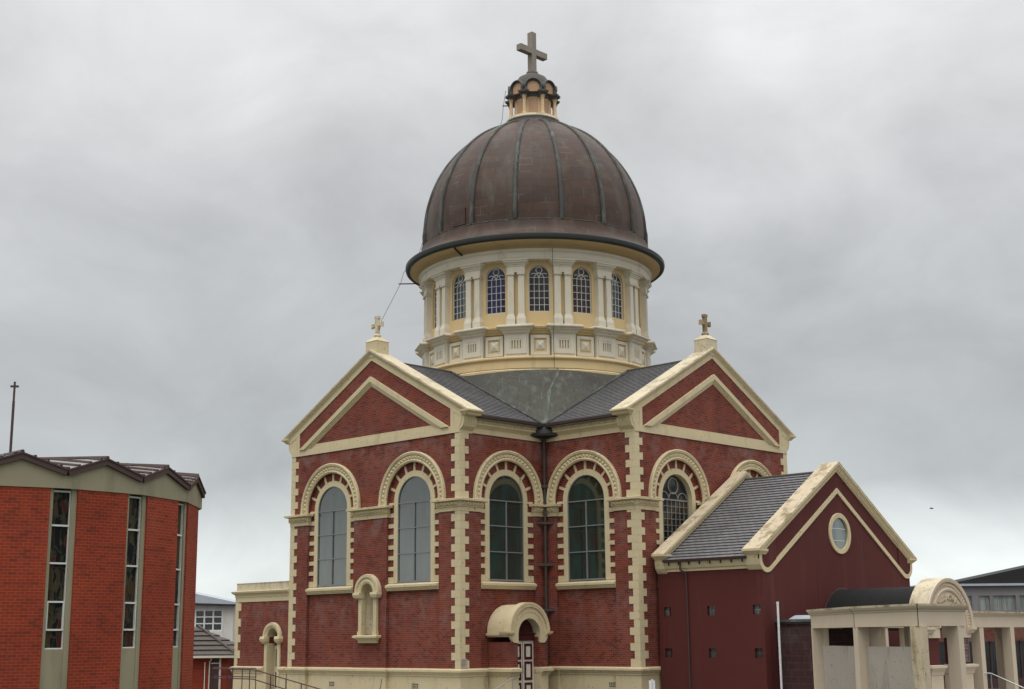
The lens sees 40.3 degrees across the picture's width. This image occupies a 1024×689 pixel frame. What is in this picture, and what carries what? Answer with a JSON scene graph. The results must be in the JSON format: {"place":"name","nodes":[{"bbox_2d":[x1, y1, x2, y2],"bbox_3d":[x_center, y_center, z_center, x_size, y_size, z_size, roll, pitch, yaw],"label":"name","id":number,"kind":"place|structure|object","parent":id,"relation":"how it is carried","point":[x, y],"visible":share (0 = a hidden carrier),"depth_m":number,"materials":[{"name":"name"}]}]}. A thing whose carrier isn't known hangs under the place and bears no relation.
{"place":"outdoors","nodes":[
{"label":"outdoors","id":0,"kind":"place"},
{"bbox_2d":[0,382,205,688],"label":"brick hall","id":1,"kind":"structure","parent":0,"point":[98,560],"depth_m":38.57,"materials":[{"name":"brick"}]},
{"bbox_2d":[39,488,76,688],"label":"slit window","id":2,"kind":"structure","parent":1,"relation":"in","point":[62,514],"depth_m":37.76,"materials":[{"name":"concrete"}]},
{"bbox_2d":[119,494,145,688],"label":"slit window","id":3,"kind":"structure","parent":1,"relation":"in","point":[135,536],"depth_m":39.56,"materials":[{"name":"glass"}]},
{"bbox_2d":[171,503,186,688],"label":"slit window","id":4,"kind":"structure","parent":1,"relation":"in","point":[182,507],"depth_m":41.85,"materials":[{"name":"concrete"}]},
{"bbox_2d":[194,592,235,641],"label":"white building","id":5,"kind":"structure","parent":0,"point":[215,614],"depth_m":98.22,"materials":[{"name":"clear paint"}]},
{"bbox_2d":[194,610,222,630],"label":"window","id":6,"kind":"structure","parent":5,"relation":"in","point":[211,620],"depth_m":98.28,"materials":[{"name":"clear glass"}]},
{"bbox_2d":[0,0,1023,599],"label":"sky","id":7,"kind":"structure","parent":0,"point":[210,210],"materials":[{"name":"grey"}]},
{"bbox_2d":[939,627,1023,688],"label":"brick building","id":8,"kind":"structure","parent":0,"point":[990,651],"depth_m":74.28,"materials":[{"name":"red brick"}]},
{"bbox_2d":[939,641,1023,688],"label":"window","id":9,"kind":"structure","parent":8,"relation":"in","point":[990,649],"depth_m":74.22,"materials":[{"name":"glass"}]},
{"label":"ground","id":10,"kind":"structure","parent":0,"visible":0},
{"bbox_2d":[192,625,234,688],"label":"tiled hut","id":11,"kind":"object","parent":10,"relation":"on","point":[211,650],"visible":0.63,"depth_m":74.13,"materials":[{"name":"brick"}]},
{"bbox_2d":[210,658,220,688],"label":"door","id":12,"kind":"structure","parent":11,"relation":"in","point":[215,662],"depth_m":73.99,"materials":[{"name":"white metal"}]},
{"bbox_2d":[212,668,319,688],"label":"ramp rail","id":13,"kind":"object","parent":10,"relation":"on","point":[249,678],"visible":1,"depth_m":62.07,"materials":[{"name":"metal"}]},
{"bbox_2d":[495,678,517,688],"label":"porch rail","id":14,"kind":"object","parent":10,"relation":"on","point":[506,682],"visible":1,"depth_m":55.00,"materials":[{"name":"silver metal"}]},
{"bbox_2d":[229,32,795,688],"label":"basilica","id":15,"kind":"structure","parent":10,"relation":"on","point":[529,466],"depth_m":62.10,"materials":[{"name":"brick"}]},
{"bbox_2d":[300,463,360,594],"bbox_3d":[-8.131,8.352,63.425,4.200,5.880,0.600,-12,-16,43],"label":"arched window","id":16,"kind":"structure","parent":15,"relation":"in","point":[332,552],"depth_m":63.39,"materials":[{"name":"beige paint"}]},
{"bbox_2d":[378,451,445,590],"bbox_3d":[-4.151,7.524,59.662,4.200,5.880,0.600,-12,-16,43],"label":"arched window","id":17,"kind":"structure","parent":15,"relation":"in","point":[414,516],"depth_m":59.63,"materials":[{"name":"beige paint"}]},
{"bbox_2d":[434,289,436,327],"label":"drum window","id":18,"kind":"structure","parent":15,"relation":"in","point":[435,289],"depth_m":69.69,"materials":[{"name":"grey glass"}]},
{"bbox_2d":[453,274,465,320],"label":"drum window","id":19,"kind":"structure","parent":15,"relation":"in","point":[459,286],"depth_m":67.73,"materials":[{"name":"grey glass"}]},
{"bbox_2d":[486,268,504,313],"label":"drum window","id":20,"kind":"structure","parent":15,"relation":"in","point":[495,281],"depth_m":66.58,"materials":[{"name":"blue glass"}]},
{"bbox_2d":[473,450,543,589],"bbox_3d":[-0.268,7.491,59.687,0.600,5.880,4.200,-12,-16,43],"label":"arched window","id":21,"kind":"structure","parent":15,"relation":"in","point":[506,535],"depth_m":59.64,"materials":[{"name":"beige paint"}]},
{"bbox_2d":[486,602,553,688],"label":"door porch","id":22,"kind":"structure","parent":15,"relation":"in","point":[506,620],"depth_m":57.54,"materials":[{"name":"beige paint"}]},
{"bbox_2d":[510,619,535,688],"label":"double door","id":23,"kind":"structure","parent":15,"relation":"in","point":[525,648],"depth_m":57.96,"materials":[{"name":"beige paint"}]},
{"bbox_2d":[529,266,549,311],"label":"drum window","id":24,"kind":"structure","parent":15,"relation":"in","point":[539,279],"depth_m":66.21,"materials":[{"name":"grey glass"}]},
{"bbox_2d":[573,267,590,313],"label":"drum window","id":25,"kind":"structure","parent":15,"relation":"in","point":[581,277],"depth_m":66.66,"materials":[{"name":"grey glass"}]},
{"bbox_2d":[546,450,621,589],"bbox_3d":[3.201,7.470,59.749,4.200,5.880,0.600,-12,-16,43],"label":"arched window","id":26,"kind":"structure","parent":15,"relation":"in","point":[586,533],"depth_m":59.70,"materials":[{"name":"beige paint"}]},
{"bbox_2d":[611,273,622,319],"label":"drum window","id":27,"kind":"structure","parent":15,"relation":"in","point":[616,286],"depth_m":67.90,"materials":[{"name":"grey glass"}]},
{"bbox_2d":[648,449,709,545],"bbox_3d":[7.082,7.455,59.862,0.600,5.880,4.200,-12,-16,43],"label":"arched window","id":28,"kind":"structure","parent":15,"relation":"in","point":[677,491],"depth_m":60.18,"materials":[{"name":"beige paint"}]},
{"bbox_2d":[730,460,771,476],"bbox_3d":[10.935,8.235,63.765,0.600,5.880,4.200,-12,-16,43],"label":"arched window","id":29,"kind":"structure","parent":15,"relation":"in","point":[746,465],"depth_m":64.19,"materials":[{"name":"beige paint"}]},
{"bbox_2d":[649,679,654,688],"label":"sign post","id":30,"kind":"object","parent":10,"relation":"on","point":[651,683],"visible":1,"depth_m":53.44,"materials":[{"name":"white metal"}]},
{"bbox_2d":[776,602,782,688],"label":"vent pipe","id":31,"kind":"object","parent":10,"relation":"on","point":[779,647],"visible":1,"depth_m":53.75,"materials":[{"name":"white metal"}]},
{"bbox_2d":[651,461,916,688],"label":"chapel annex","id":32,"kind":"object","parent":10,"relation":"on","point":[736,556],"visible":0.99,"depth_m":56.81,"materials":[{"name":"red"}]},
{"bbox_2d":[665,607,669,615],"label":"glass block window","id":33,"kind":"structure","parent":32,"relation":"in","point":[667,613],"depth_m":57.30,"materials":[{"name":"grey glass"}]},
{"bbox_2d":[666,648,670,656],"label":"glass block window","id":34,"kind":"structure","parent":32,"relation":"in","point":[668,650],"depth_m":56.95,"materials":[{"name":"grey glass"}]},
{"bbox_2d":[708,606,714,614],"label":"glass block window","id":35,"kind":"structure","parent":32,"relation":"in","point":[711,609],"depth_m":55.78,"materials":[{"name":"grey glass"}]},
{"bbox_2d":[710,648,715,657],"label":"glass block window","id":36,"kind":"structure","parent":32,"relation":"in","point":[712,650],"depth_m":55.44,"materials":[{"name":"grey glass"}]},
{"bbox_2d":[754,605,760,613],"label":"glass block window","id":37,"kind":"structure","parent":32,"relation":"in","point":[757,608],"depth_m":54.29,"materials":[{"name":"grey glass"}]},
{"bbox_2d":[756,648,762,657],"bbox_3d":[9.613,11.935,53.956,0.360,0.360,0.080,-12,-16,43],"label":"glass block window","id":38,"kind":"structure","parent":32,"relation":"in","point":[759,651],"depth_m":53.95,"materials":[{"name":"grey glass"}]},
{"bbox_2d":[828,513,850,553],"bbox_3d":[13.771,7.972,58.790,0.180,1.720,1.720,-12,-16,43],"label":"round window","id":39,"kind":"structure","parent":32,"relation":"in","point":[839,531],"depth_m":58.81,"materials":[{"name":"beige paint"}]},
{"bbox_2d":[775,615,853,688],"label":"flat roofed block","id":40,"kind":"structure","parent":10,"relation":"on","point":[796,651],"depth_m":53.68,"materials":[{"name":"brick"}]},
{"bbox_2d":[823,646,855,688],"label":"screen wall","id":41,"kind":"structure","parent":10,"relation":"on","point":[839,667],"depth_m":47.07,"materials":[{"name":"grey concrete"}]},
{"bbox_2d":[825,587,941,630],"bbox_3d":[15.228,12.205,56.435,3.930,4.780,3.320,-12,-16,43],"label":"barrel canopy","id":42,"kind":"object","parent":10,"relation":"on","point":[842,597],"visible":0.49,"depth_m":56.25,"materials":[{"name":"brown metal"}]},
{"bbox_2d":[806,603,968,688],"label":"colonnade","id":43,"kind":"object","parent":10,"relation":"on","point":[912,622],"visible":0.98,"depth_m":42.62,"materials":[{"name":"stone"}]},
{"bbox_2d":[867,646,913,688],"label":"screen wall","id":44,"kind":"structure","parent":10,"relation":"on","point":[890,667],"depth_m":42.80,"materials":[{"name":"grey concrete"}]},
{"bbox_2d":[909,578,978,688],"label":"entrance arch","id":45,"kind":"structure","parent":10,"relation":"on","point":[938,591],"depth_m":54.63,"materials":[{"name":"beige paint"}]},
{"bbox_2d":[964,639,969,661],"bbox_3d":[18.023,12.167,55.458,0.034,0.920,0.700,-12,-16,43],"label":"church sign","id":46,"kind":"object","parent":45,"relation":"attached to","point":[967,650],"visible":0.62,"depth_m":55.55,"materials":[{"name":"red"}]},
{"bbox_2d":[910,565,1023,611],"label":"grey building","id":47,"kind":"structure","parent":10,"relation":"on","point":[1001,590],"depth_m":88.61,"materials":[{"name":"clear metal"}]},
{"bbox_2d":[967,595,972,610],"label":"window","id":48,"kind":"structure","parent":47,"relation":"in","point":[970,598],"depth_m":88.53,"materials":[{"name":"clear glass"}]},
{"bbox_2d":[978,595,990,610],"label":"window","id":49,"kind":"structure","parent":47,"relation":"in","point":[984,600],"depth_m":88.53,"materials":[{"name":"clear glass"}]},
{"bbox_2d":[992,595,1017,610],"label":"window","id":50,"kind":"structure","parent":47,"relation":"in","point":[1000,602],"depth_m":88.53,"materials":[{"name":"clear glass"}]},
{"bbox_2d":[1019,594,1023,610],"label":"window","id":51,"kind":"structure","parent":47,"relation":"in","point":[1021,597],"depth_m":88.53,"materials":[{"name":"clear glass"}]},
{"bbox_2d":[971,611,1023,688],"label":"colonnade","id":52,"kind":"object","parent":10,"relation":"on","point":[1003,624],"visible":0.68,"depth_m":58.88,"materials":[{"name":"stone"}]},
{"bbox_2d":[985,673,1023,688],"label":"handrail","id":53,"kind":"object","parent":10,"relation":"on","point":[991,674],"visible":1,"depth_m":56.51,"materials":[{"name":"silver metal"}]},
{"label":"landing","id":54,"kind":"structure","parent":0,"visible":0},
{"bbox_2d":[213,667,255,688],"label":"landing rail","id":55,"kind":"object","parent":54,"relation":"on","point":[237,676],"visible":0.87,"depth_m":65.38,"materials":[{"name":"grey metal"}]}
]}

